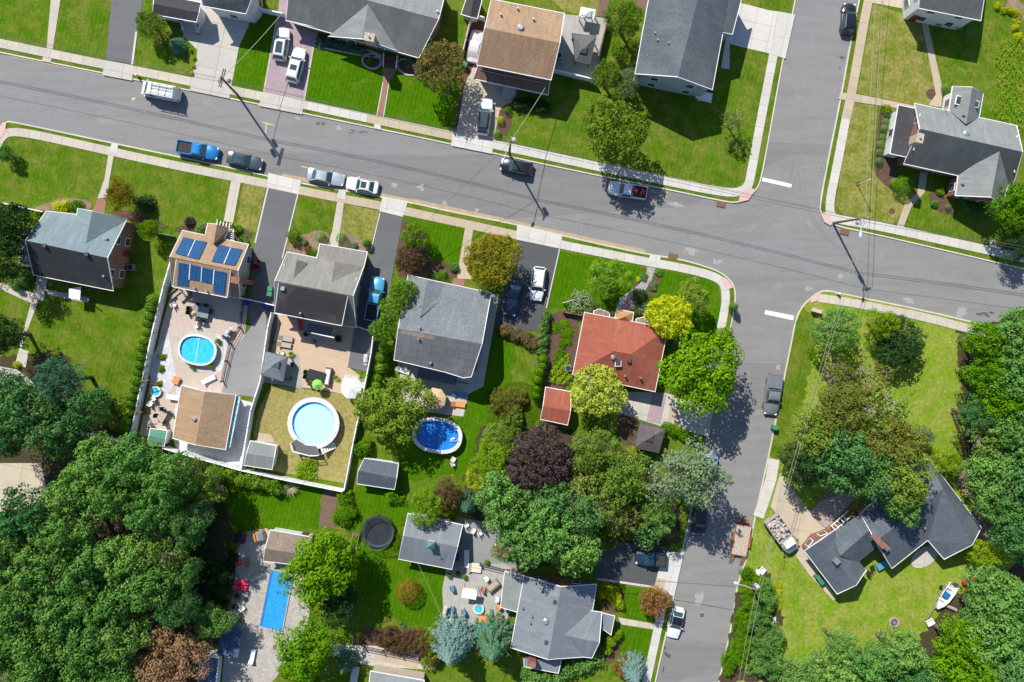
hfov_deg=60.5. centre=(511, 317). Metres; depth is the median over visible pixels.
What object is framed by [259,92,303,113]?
driveway apron
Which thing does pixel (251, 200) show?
lawn
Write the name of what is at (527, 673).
shrub
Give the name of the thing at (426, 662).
shrub
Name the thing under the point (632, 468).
shrub
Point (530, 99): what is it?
shrub
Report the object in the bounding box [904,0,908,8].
window
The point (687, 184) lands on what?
power line
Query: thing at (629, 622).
path
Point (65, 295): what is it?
path
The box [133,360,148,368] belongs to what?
arborvitae
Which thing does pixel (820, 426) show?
garden tree
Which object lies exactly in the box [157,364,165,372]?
garden plant
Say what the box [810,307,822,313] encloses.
wooden bench
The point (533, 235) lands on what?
driveway apron
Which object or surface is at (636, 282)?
soil bed
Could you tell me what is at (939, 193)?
shrub
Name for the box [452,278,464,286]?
porch
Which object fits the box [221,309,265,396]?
driveway
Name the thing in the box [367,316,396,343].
maple tree
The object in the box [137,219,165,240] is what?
garden tree
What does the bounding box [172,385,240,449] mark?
pool house
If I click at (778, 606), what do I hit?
garden plant
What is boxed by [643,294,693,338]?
maple tree
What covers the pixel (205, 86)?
driveway apron
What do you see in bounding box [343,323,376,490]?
fence
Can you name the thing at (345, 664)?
spruce tree
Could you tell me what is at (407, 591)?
shrub
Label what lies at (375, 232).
driveway edge
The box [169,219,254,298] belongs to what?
solar house
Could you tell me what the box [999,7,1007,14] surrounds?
shrub
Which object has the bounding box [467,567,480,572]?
sun lounger
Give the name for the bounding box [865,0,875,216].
power line
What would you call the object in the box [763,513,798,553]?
dump truck
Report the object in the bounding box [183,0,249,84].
driveway
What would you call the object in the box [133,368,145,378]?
arborvitae
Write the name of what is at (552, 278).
driveway edge
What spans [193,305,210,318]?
patio table
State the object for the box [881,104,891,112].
shrub
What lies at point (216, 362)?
patio
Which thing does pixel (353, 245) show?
shrub
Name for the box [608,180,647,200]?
pickup truck
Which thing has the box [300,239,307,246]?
shrub
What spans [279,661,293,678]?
shrub
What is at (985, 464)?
broadleaf tree
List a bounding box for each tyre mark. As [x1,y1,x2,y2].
[666,153,790,230]
[670,157,795,233]
[707,143,798,258]
[711,146,803,261]
[798,169,870,265]
[803,172,874,269]
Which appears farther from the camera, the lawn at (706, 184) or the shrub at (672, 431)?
the lawn at (706, 184)
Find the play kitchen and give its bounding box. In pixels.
[253,530,265,541]
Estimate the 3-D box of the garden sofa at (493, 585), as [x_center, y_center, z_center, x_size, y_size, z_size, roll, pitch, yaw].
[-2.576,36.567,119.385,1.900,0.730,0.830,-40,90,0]
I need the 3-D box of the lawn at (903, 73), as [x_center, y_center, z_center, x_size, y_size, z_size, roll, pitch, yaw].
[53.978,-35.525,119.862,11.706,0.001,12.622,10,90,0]
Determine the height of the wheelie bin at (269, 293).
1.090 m
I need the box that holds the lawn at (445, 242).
[410,217,464,264]
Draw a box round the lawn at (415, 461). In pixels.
[393,327,515,482]
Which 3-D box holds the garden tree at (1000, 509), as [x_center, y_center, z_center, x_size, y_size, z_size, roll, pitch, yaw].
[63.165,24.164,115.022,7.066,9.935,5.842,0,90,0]
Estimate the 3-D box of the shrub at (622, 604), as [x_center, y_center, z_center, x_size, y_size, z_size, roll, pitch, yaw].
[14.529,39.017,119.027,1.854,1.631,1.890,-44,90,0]
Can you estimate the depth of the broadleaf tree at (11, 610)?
108.15 m
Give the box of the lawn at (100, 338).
[22,287,154,417]
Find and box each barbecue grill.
[224,326,232,336]
[363,354,367,364]
[442,605,447,616]
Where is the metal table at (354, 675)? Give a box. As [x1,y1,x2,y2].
[350,665,359,681]
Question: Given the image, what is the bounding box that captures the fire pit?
[888,616,899,627]
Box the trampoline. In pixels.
[360,514,394,549]
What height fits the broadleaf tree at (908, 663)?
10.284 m
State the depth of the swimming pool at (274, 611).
119.77 m
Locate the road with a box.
[0,0,1023,681]
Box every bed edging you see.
[313,39,381,57]
[362,53,381,68]
[396,58,417,75]
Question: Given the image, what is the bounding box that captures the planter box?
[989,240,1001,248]
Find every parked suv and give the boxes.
[272,27,290,61]
[285,47,306,83]
[476,98,493,135]
[500,157,533,176]
[529,266,546,300]
[691,506,707,534]
[703,450,719,475]
[839,3,858,34]
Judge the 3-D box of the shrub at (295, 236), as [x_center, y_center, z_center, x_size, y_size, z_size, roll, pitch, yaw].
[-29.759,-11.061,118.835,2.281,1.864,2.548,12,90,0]
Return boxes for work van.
[141,79,181,102]
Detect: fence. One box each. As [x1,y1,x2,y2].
[82,432,126,442]
[129,262,170,438]
[162,446,343,491]
[220,301,243,381]
[240,312,274,469]
[241,297,273,305]
[258,7,285,17]
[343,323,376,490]
[362,645,424,669]
[463,18,471,56]
[478,15,484,21]
[479,563,504,571]
[553,69,595,82]
[597,18,607,59]
[950,412,968,459]
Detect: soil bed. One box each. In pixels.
[35,198,91,209]
[111,210,166,228]
[174,224,252,238]
[229,541,240,615]
[285,230,329,254]
[315,42,378,55]
[339,232,370,250]
[353,627,480,652]
[363,55,379,67]
[397,220,456,278]
[398,60,415,73]
[462,381,541,480]
[496,103,511,135]
[537,310,578,388]
[597,634,621,663]
[598,585,624,612]
[618,414,636,444]
[634,269,645,285]
[637,270,660,306]
[821,488,853,499]
[874,107,907,191]
[926,89,935,98]
[929,192,953,214]
[1006,0,1023,22]
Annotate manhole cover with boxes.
[699,612,704,617]
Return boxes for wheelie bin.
[242,300,248,304]
[266,291,273,296]
[267,286,273,291]
[771,425,777,429]
[813,573,821,580]
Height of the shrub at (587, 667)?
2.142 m
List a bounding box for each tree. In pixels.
[0,144,17,162]
[0,202,38,254]
[0,245,31,291]
[0,314,31,354]
[0,368,36,409]
[0,381,70,439]
[0,414,31,458]
[0,482,70,542]
[0,516,37,581]
[0,533,75,593]
[0,564,21,592]
[0,572,61,645]
[0,615,41,675]
[0,648,61,681]
[11,614,84,681]
[21,410,89,460]
[27,499,103,558]
[29,579,102,644]
[31,355,92,407]
[38,464,101,520]
[43,655,109,681]
[50,535,123,599]
[51,386,112,434]
[58,611,116,676]
[65,430,128,487]
[72,576,138,638]
[80,470,141,520]
[86,651,146,681]
[91,529,163,594]
[97,610,155,664]
[100,430,165,488]
[104,175,138,212]
[115,560,183,614]
[122,484,184,533]
[133,193,156,214]
[134,9,168,39]
[134,625,212,681]
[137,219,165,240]
[137,523,196,579]
[141,449,202,509]
[152,584,203,629]
[160,550,205,596]
[168,498,218,548]
[169,36,189,56]
[179,457,226,505]
[190,600,238,638]
[273,615,343,681]
[276,526,356,611]
[318,533,362,578]
[319,582,361,629]
[336,646,360,673]
[353,374,438,445]
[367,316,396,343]
[377,296,408,324]
[388,280,418,305]
[394,245,426,273]
[398,222,429,250]
[409,481,445,527]
[412,38,465,96]
[428,609,477,665]
[434,476,463,513]
[457,489,480,513]
[462,232,523,288]
[465,465,492,493]
[468,437,508,482]
[469,609,514,667]
[471,468,532,539]
[490,514,544,563]
[507,421,574,490]
[508,495,575,571]
[527,481,572,530]
[550,526,602,577]
[554,491,604,545]
[562,465,605,504]
[569,363,628,416]
[570,425,622,475]
[581,97,651,162]
[583,258,633,299]
[587,446,649,506]
[589,58,621,89]
[589,480,626,523]
[601,0,644,39]
[601,493,647,536]
[611,68,639,99]
[614,650,647,681]
[630,520,662,550]
[638,585,671,618]
[640,496,676,536]
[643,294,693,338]
[645,435,733,511]
[656,330,745,418]
[675,276,710,313]
[719,106,746,134]
[776,651,824,681]
[777,437,835,488]
[785,403,839,457]
[801,380,873,444]
[804,305,862,352]
[808,646,861,681]
[809,427,871,495]
[810,357,860,395]
[820,625,860,663]
[836,436,898,503]
[843,639,898,681]
[845,354,893,398]
[851,379,916,441]
[853,410,934,471]
[863,307,901,339]
[869,449,939,508]
[870,478,927,529]
[870,625,928,676]
[874,314,927,367]
[889,662,934,681]
[908,658,952,681]
[910,424,936,448]
[926,639,1002,681]
[931,445,969,476]
[931,612,984,672]
[951,389,996,436]
[954,417,1017,457]
[954,582,1001,631]
[955,600,1023,668]
[956,320,1011,363]
[957,353,1011,400]
[958,445,1022,504]
[960,564,1023,624]
[964,539,1001,570]
[969,386,1023,426]
[969,483,1023,524]
[977,646,1023,681]
[981,306,1023,357]
[981,405,1023,469]
[984,180,1023,225]
[984,345,1023,407]
[984,508,1023,566]
[986,450,1023,506]
[992,582,1023,647]
[998,229,1023,263]
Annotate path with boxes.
[0,283,37,361]
[17,349,28,366]
[34,276,46,301]
[42,57,51,62]
[47,0,59,49]
[47,290,89,302]
[98,155,113,197]
[224,181,239,222]
[319,489,337,527]
[328,202,343,245]
[330,644,434,669]
[378,66,395,115]
[454,22,483,130]
[457,228,472,278]
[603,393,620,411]
[616,267,654,309]
[618,617,653,628]
[795,541,835,600]
[838,92,914,107]
[897,172,927,226]
[922,23,941,106]
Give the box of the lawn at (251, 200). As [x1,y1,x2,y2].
[237,183,265,232]
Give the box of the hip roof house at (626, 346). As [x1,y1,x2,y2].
[572,308,666,391]
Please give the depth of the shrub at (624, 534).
118.67 m
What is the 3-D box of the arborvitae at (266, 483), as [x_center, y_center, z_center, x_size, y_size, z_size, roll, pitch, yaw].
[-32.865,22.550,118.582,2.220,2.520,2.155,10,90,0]
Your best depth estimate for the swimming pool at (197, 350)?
119.18 m
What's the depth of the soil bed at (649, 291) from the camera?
119.84 m
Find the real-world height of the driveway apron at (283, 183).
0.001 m
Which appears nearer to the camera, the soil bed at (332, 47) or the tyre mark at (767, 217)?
the soil bed at (332, 47)
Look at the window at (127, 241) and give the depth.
118.29 m
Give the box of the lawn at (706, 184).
[657,173,744,187]
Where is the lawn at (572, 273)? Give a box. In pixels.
[548,251,645,308]
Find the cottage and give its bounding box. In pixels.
[369,664,424,681]
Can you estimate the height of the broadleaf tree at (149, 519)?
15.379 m
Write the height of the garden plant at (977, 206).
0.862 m
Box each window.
[110,269,114,277]
[118,270,124,278]
[124,238,130,246]
[228,14,239,18]
[246,255,249,263]
[571,580,580,583]
[646,82,655,86]
[649,76,659,80]
[685,84,694,88]
[805,538,813,546]
[816,531,827,535]
[888,127,893,137]
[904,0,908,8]
[917,16,927,20]
[943,21,955,26]
[944,98,949,108]
[949,182,954,191]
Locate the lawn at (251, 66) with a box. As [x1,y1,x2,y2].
[233,13,276,90]
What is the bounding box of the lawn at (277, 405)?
[248,385,360,482]
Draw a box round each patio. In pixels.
[139,287,247,439]
[150,333,175,393]
[173,329,223,371]
[174,383,251,465]
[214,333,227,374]
[222,528,309,681]
[256,433,274,442]
[264,314,359,393]
[264,353,301,388]
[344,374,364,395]
[374,649,418,667]
[397,294,498,415]
[442,563,512,632]
[554,14,605,77]
[617,392,710,435]
[647,392,666,423]
[667,405,678,425]
[810,493,853,527]
[911,545,937,567]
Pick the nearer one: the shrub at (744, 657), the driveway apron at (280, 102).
the shrub at (744, 657)
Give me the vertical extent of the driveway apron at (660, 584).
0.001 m
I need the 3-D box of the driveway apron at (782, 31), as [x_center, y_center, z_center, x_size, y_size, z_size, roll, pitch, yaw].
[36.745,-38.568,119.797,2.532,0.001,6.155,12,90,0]
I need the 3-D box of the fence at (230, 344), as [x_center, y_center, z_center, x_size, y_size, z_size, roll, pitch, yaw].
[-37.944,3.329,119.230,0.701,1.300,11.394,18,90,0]
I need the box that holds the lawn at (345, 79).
[306,33,460,130]
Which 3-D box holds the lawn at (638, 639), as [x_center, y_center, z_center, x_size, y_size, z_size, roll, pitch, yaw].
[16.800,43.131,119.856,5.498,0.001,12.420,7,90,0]
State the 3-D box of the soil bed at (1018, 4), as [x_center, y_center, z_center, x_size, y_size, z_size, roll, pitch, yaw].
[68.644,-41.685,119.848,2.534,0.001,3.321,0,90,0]
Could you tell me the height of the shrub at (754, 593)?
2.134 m
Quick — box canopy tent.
[579,7,595,23]
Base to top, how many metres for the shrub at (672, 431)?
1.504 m
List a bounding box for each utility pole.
[216,68,238,95]
[501,136,515,163]
[734,581,759,590]
[832,216,869,237]
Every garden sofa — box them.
[168,288,182,298]
[178,288,191,296]
[323,367,331,385]
[486,578,499,593]
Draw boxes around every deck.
[597,0,609,16]
[636,0,646,10]
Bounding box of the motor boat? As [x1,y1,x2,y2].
[936,582,958,608]
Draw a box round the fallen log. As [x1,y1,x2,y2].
[946,604,956,610]
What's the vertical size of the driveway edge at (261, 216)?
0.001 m
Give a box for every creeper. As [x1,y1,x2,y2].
[389,551,397,557]
[390,547,399,554]
[392,540,400,548]
[395,529,402,537]
[396,535,402,542]
[398,525,404,532]
[400,514,406,521]
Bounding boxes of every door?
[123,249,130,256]
[907,15,919,21]
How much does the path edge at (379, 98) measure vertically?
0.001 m
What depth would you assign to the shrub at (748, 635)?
118.71 m
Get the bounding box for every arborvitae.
[120,423,133,433]
[121,416,132,425]
[123,406,139,417]
[125,399,141,408]
[126,391,137,401]
[129,373,146,385]
[129,382,144,392]
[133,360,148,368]
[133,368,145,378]
[134,351,151,361]
[136,342,147,352]
[138,334,154,346]
[141,326,156,336]
[142,318,153,328]
[143,311,155,320]
[144,302,161,312]
[145,293,159,304]
[206,464,221,477]
[216,462,230,482]
[222,466,241,482]
[231,466,248,486]
[234,468,254,487]
[243,469,262,490]
[253,471,271,490]
[261,477,277,490]
[265,478,286,495]
[362,420,371,430]
[366,402,381,412]
[371,379,384,389]
[373,373,385,381]
[374,352,387,363]
[374,362,388,374]
[378,343,390,354]
[530,390,542,400]
[531,374,543,383]
[531,384,542,392]
[533,366,546,377]
[537,353,548,363]
[537,362,548,369]
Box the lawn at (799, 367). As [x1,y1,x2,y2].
[770,307,821,461]
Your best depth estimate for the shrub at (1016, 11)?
119.35 m
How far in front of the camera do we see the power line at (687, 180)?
109.51 m
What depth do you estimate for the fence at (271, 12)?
118.62 m
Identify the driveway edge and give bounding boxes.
[131,31,136,63]
[254,188,267,242]
[263,21,276,91]
[282,194,297,257]
[304,47,313,99]
[370,213,379,251]
[546,249,559,307]
[597,579,655,588]
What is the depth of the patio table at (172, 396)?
119.04 m
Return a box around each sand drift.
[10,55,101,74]
[282,173,409,200]
[409,198,644,252]
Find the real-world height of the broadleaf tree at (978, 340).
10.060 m
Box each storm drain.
[668,252,677,259]
[716,200,725,207]
[840,228,849,234]
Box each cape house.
[274,243,367,337]
[394,275,491,384]
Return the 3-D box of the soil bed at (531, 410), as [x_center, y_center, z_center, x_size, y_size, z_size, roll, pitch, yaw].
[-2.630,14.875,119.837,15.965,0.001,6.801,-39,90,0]
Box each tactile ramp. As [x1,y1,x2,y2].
[0,122,5,137]
[723,277,732,288]
[739,187,754,201]
[810,293,819,302]
[821,212,831,225]
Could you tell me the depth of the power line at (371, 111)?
109.85 m
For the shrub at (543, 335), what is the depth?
118.78 m
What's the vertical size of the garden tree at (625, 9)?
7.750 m
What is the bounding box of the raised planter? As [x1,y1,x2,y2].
[350,531,359,551]
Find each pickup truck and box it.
[175,139,219,160]
[364,276,384,321]
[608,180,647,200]
[635,549,666,567]
[762,373,782,414]
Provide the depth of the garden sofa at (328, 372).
119.33 m
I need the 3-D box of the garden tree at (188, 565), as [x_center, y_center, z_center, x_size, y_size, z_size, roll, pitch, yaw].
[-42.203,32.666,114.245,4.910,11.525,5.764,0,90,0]
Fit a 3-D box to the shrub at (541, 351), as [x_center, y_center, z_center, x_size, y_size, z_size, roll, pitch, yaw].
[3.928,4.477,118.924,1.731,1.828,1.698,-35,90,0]
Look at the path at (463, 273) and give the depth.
119.82 m
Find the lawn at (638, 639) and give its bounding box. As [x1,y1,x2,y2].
[609,586,653,679]
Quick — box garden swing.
[461,585,477,599]
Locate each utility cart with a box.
[758,566,766,574]
[925,618,934,626]
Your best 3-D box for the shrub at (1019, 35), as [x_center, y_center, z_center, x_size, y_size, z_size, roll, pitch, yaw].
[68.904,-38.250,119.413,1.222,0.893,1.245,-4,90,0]
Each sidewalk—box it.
[0,39,307,108]
[0,128,270,188]
[271,186,516,238]
[306,101,367,121]
[366,114,452,139]
[456,53,777,196]
[521,240,729,367]
[642,593,668,681]
[753,458,778,518]
[818,294,1015,342]
[825,118,1023,262]
[841,0,872,118]
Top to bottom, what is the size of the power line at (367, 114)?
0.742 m
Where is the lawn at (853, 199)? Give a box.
[836,103,914,223]
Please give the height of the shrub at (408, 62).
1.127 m
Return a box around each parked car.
[226,151,263,170]
[306,167,344,186]
[346,176,379,193]
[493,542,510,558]
[504,280,522,315]
[666,605,684,637]
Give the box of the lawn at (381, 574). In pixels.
[346,484,444,629]
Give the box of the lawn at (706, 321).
[634,271,720,347]
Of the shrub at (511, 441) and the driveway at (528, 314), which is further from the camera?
the driveway at (528, 314)
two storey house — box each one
[473,0,564,99]
[633,0,740,102]
[901,0,983,28]
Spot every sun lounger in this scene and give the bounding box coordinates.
[200,374,216,384]
[232,584,246,590]
[234,579,248,585]
[248,649,255,664]
[276,341,291,348]
[278,335,293,342]
[297,318,303,330]
[395,366,410,374]
[451,401,464,407]
[452,391,466,397]
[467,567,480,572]
[469,562,481,568]
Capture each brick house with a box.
[19,208,134,299]
[883,86,1022,204]
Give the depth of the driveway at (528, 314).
119.82 m
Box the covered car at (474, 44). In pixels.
[466,30,482,63]
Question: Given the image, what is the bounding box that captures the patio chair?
[235,560,241,565]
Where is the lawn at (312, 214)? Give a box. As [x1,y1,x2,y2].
[293,195,336,233]
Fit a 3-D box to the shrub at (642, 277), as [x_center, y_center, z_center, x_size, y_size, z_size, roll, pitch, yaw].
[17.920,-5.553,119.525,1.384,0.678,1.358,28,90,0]
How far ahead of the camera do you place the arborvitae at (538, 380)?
117.45 m
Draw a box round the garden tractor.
[252,259,259,270]
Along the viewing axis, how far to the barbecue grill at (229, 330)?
118.97 m
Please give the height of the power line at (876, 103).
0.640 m
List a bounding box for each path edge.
[376,82,382,114]
[383,82,389,114]
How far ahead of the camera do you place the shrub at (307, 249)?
119.25 m
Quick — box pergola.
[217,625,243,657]
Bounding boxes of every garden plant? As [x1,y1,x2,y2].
[143,407,150,414]
[154,380,162,386]
[156,354,166,360]
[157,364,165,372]
[550,322,559,333]
[557,348,567,356]
[558,338,566,349]
[559,331,570,339]
[560,319,571,328]
[563,328,573,336]
[565,336,572,345]
[775,601,782,610]
[776,582,781,588]
[957,199,967,206]
[963,202,972,209]
[972,203,981,212]
[977,207,986,215]
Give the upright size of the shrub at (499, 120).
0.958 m
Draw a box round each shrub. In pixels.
[10,278,23,290]
[13,360,21,368]
[17,273,31,287]
[19,270,34,282]
[29,210,42,225]
[51,199,68,212]
[67,198,83,213]
[178,573,211,601]
[184,216,195,227]
[184,530,216,556]
[185,570,202,582]
[188,589,211,610]
[190,527,213,540]
[190,541,216,565]
[192,588,220,616]
[193,551,218,576]
[194,224,205,233]
[195,494,225,524]
[197,513,218,528]
[203,570,236,604]
[207,561,238,595]
[219,596,229,607]
[223,566,234,573]
[226,554,238,570]
[227,549,239,558]
[230,530,247,544]
[233,224,243,234]
[237,235,249,243]
[276,665,290,677]
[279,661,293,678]
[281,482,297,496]
[285,227,300,244]
[294,457,317,481]
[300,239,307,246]
[303,245,311,253]
[310,247,317,256]
[315,36,328,50]
[315,231,326,241]
[325,37,333,44]
[331,38,338,46]
[331,509,346,524]
[336,232,346,244]
[336,488,352,501]
[337,491,353,505]
[338,41,344,48]
[339,515,351,526]
[341,499,354,511]
[342,506,358,517]
[343,43,353,51]
[343,503,355,518]
[350,242,357,248]
[351,45,359,53]
[352,441,364,456]
[357,46,365,55]
[358,436,374,453]
[359,441,374,455]
[362,239,369,247]
[367,56,374,64]
[371,624,399,652]
[384,485,404,505]
[384,632,409,654]
[395,578,421,605]
[396,627,418,653]
[404,57,414,67]
[406,627,430,656]
[416,632,428,651]
[418,633,437,656]
[420,623,439,652]
[420,648,441,666]
[421,651,439,670]
[426,646,437,658]
[437,271,447,280]
[449,263,457,271]
[452,262,459,271]
[479,422,503,453]
[489,386,508,411]
[492,129,500,137]
[493,389,511,411]
[495,432,513,447]
[496,116,503,123]
[497,324,509,337]
[498,416,521,442]
[499,324,512,336]
[499,406,518,423]
[500,403,522,419]
[500,442,519,458]
[503,387,518,403]
[503,434,534,462]
[507,386,527,404]
[507,409,522,424]
[508,327,519,340]
[509,388,528,405]
[510,328,523,342]
[512,97,523,110]
[516,668,534,681]
[517,445,536,470]
[518,98,531,111]
[519,330,530,344]
[523,96,535,111]
[523,334,536,350]
[529,669,546,681]
[530,337,542,348]
[533,99,547,113]
[534,344,547,355]
[535,99,552,113]
[537,331,549,341]
[537,336,547,346]
[538,324,549,334]
[540,317,549,326]
[540,671,555,681]
[541,309,551,320]
[551,664,567,681]
[559,659,575,678]
[566,288,595,316]
[568,658,586,674]
[573,443,601,465]
[577,657,595,672]
[586,648,604,667]
[595,517,622,551]
[596,583,608,598]
[598,642,612,655]
[600,504,625,534]
[601,585,613,600]
[602,636,614,647]
[603,633,617,646]
[608,588,621,601]
[608,628,619,642]
[609,586,618,599]
[610,594,621,607]
[611,652,629,676]
[612,461,640,484]
[612,627,623,640]
[613,598,624,609]
[614,467,646,500]
[620,521,635,541]
[622,500,644,526]
[627,446,640,458]
[630,483,653,512]
[632,287,646,303]
[633,301,646,315]
[639,272,647,280]
[639,453,652,465]
[648,281,657,290]
[654,268,663,276]
[661,421,673,432]
[664,333,678,348]
[667,425,678,435]
[670,424,681,436]
[676,427,685,437]
[678,429,688,441]
[684,432,695,443]
[713,326,732,342]
[719,651,737,670]
[720,660,733,675]
[727,302,738,310]
[727,645,750,664]
[729,630,752,654]
[729,642,744,654]
[732,608,750,629]
[735,625,746,635]
[736,647,749,660]
[736,653,748,669]
[737,579,756,598]
[737,606,756,629]
[737,632,751,646]
[738,565,753,579]
[740,594,749,600]
[741,621,752,633]
[742,594,755,610]
[744,647,770,676]
[746,570,767,591]
[746,578,766,597]
[746,612,769,635]
[750,635,773,656]
[751,645,788,674]
[752,595,771,616]
[752,604,769,624]
[752,608,772,626]
[752,649,779,681]
[755,588,778,611]
[756,627,774,644]
[757,577,773,595]
[758,619,785,651]
[765,648,781,666]
[875,157,882,164]
[876,140,885,147]
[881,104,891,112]
[881,124,888,132]
[893,175,913,196]
[930,200,938,207]
[935,187,944,195]
[941,82,951,92]
[966,24,976,34]
[993,237,1000,244]
[994,2,1001,9]
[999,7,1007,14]
[1006,6,1013,13]
[1010,7,1020,16]
[1011,24,1019,30]
[1013,11,1022,19]
[1013,18,1020,23]
[1014,32,1021,40]
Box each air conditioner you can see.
[127,264,135,270]
[556,52,561,59]
[565,365,570,370]
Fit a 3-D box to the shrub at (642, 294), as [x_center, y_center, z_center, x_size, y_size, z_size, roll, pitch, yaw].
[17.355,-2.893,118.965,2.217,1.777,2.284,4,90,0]
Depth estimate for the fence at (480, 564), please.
119.19 m
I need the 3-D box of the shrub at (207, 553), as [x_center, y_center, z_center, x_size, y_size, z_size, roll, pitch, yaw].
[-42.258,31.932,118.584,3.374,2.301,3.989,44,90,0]
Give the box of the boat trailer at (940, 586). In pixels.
[926,582,948,619]
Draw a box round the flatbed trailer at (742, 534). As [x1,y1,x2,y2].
[728,517,751,565]
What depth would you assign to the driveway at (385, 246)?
119.82 m
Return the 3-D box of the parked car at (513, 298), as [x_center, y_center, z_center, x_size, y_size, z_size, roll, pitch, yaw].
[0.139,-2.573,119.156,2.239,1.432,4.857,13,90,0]
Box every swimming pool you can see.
[178,334,217,365]
[258,567,292,632]
[287,397,338,455]
[412,417,461,453]
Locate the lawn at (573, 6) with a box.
[552,0,598,15]
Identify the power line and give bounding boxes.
[0,35,213,77]
[1,34,215,76]
[1,38,215,80]
[224,78,508,140]
[229,83,508,144]
[232,81,507,141]
[511,142,855,217]
[512,141,861,217]
[512,145,852,219]
[738,591,755,681]
[743,593,759,680]
[759,223,864,583]
[760,223,868,588]
[857,220,1023,249]
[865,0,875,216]
[865,219,1021,246]
[866,218,1021,245]
[871,0,882,209]
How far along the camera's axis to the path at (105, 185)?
119.82 m
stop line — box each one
[762,178,791,187]
[765,310,793,319]
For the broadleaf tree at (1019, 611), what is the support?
on the woodland soil at (1016, 569)
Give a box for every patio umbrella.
[312,379,322,389]
[341,378,360,398]
[424,388,445,409]
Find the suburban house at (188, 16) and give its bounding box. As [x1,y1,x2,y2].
[153,0,262,34]
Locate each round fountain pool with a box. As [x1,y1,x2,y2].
[150,386,161,396]
[473,603,483,613]
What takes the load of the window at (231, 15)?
in the suburban house at (188, 16)
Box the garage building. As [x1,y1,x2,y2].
[398,512,462,569]
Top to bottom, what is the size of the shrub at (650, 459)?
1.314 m
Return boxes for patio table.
[156,411,166,422]
[166,393,178,400]
[171,376,180,384]
[177,294,185,301]
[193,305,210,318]
[307,369,325,381]
[464,550,468,567]
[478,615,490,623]
[875,559,888,570]
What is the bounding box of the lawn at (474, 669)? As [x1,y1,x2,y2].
[218,605,508,681]
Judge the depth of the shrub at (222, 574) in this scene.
118.74 m
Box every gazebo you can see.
[260,351,289,381]
[572,33,595,67]
[633,421,665,452]
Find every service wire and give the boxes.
[222,15,280,76]
[378,149,502,265]
[514,87,545,135]
[596,578,744,587]
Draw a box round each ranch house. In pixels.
[285,0,444,69]
[500,569,614,673]
[801,457,981,593]
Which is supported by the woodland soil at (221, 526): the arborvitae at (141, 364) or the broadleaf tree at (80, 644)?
the broadleaf tree at (80, 644)
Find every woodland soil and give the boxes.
[0,352,231,681]
[463,426,682,571]
[718,573,784,681]
[766,316,1023,681]
[954,465,992,541]
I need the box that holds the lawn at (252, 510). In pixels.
[226,486,322,531]
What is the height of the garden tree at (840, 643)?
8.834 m
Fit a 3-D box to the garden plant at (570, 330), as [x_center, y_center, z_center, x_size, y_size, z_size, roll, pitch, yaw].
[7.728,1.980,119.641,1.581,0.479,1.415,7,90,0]
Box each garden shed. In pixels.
[147,428,170,446]
[198,650,222,681]
[243,440,278,469]
[263,527,313,564]
[357,457,398,489]
[461,0,481,22]
[540,387,570,424]
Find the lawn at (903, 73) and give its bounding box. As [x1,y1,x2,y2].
[857,4,941,104]
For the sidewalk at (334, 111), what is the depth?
119.80 m
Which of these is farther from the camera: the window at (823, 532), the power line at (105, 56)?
the window at (823, 532)
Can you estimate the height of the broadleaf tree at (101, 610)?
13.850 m
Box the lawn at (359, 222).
[340,204,378,240]
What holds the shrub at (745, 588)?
on the woodland soil at (752, 677)
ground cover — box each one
[548,353,572,383]
[988,37,1023,126]
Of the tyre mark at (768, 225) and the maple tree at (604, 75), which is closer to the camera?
the maple tree at (604, 75)
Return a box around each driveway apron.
[102,60,132,80]
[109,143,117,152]
[190,77,230,97]
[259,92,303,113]
[267,173,300,193]
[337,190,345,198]
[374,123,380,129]
[380,197,407,216]
[451,132,493,153]
[516,224,562,247]
[648,255,660,262]
[654,552,683,595]
[655,578,665,590]
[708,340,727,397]
[771,12,794,57]
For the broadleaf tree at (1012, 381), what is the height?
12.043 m
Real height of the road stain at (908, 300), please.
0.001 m
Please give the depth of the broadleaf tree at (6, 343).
112.78 m
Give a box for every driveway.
[0,366,32,394]
[0,463,46,511]
[106,0,142,62]
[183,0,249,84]
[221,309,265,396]
[248,188,296,350]
[265,0,317,98]
[348,327,374,371]
[356,213,402,375]
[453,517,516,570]
[457,66,517,139]
[494,240,558,330]
[594,541,670,585]
[721,3,790,68]
[771,473,824,542]
[873,0,901,7]
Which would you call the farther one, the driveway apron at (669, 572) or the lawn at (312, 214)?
the lawn at (312, 214)
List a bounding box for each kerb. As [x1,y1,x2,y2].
[0,0,795,202]
[0,121,735,681]
[719,290,975,681]
[819,0,1023,269]
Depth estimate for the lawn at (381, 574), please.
119.86 m
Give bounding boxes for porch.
[92,198,105,212]
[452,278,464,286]
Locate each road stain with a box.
[416,184,423,190]
[666,202,684,206]
[685,248,697,255]
[695,592,703,605]
[713,259,722,263]
[903,297,913,303]
[956,307,966,317]

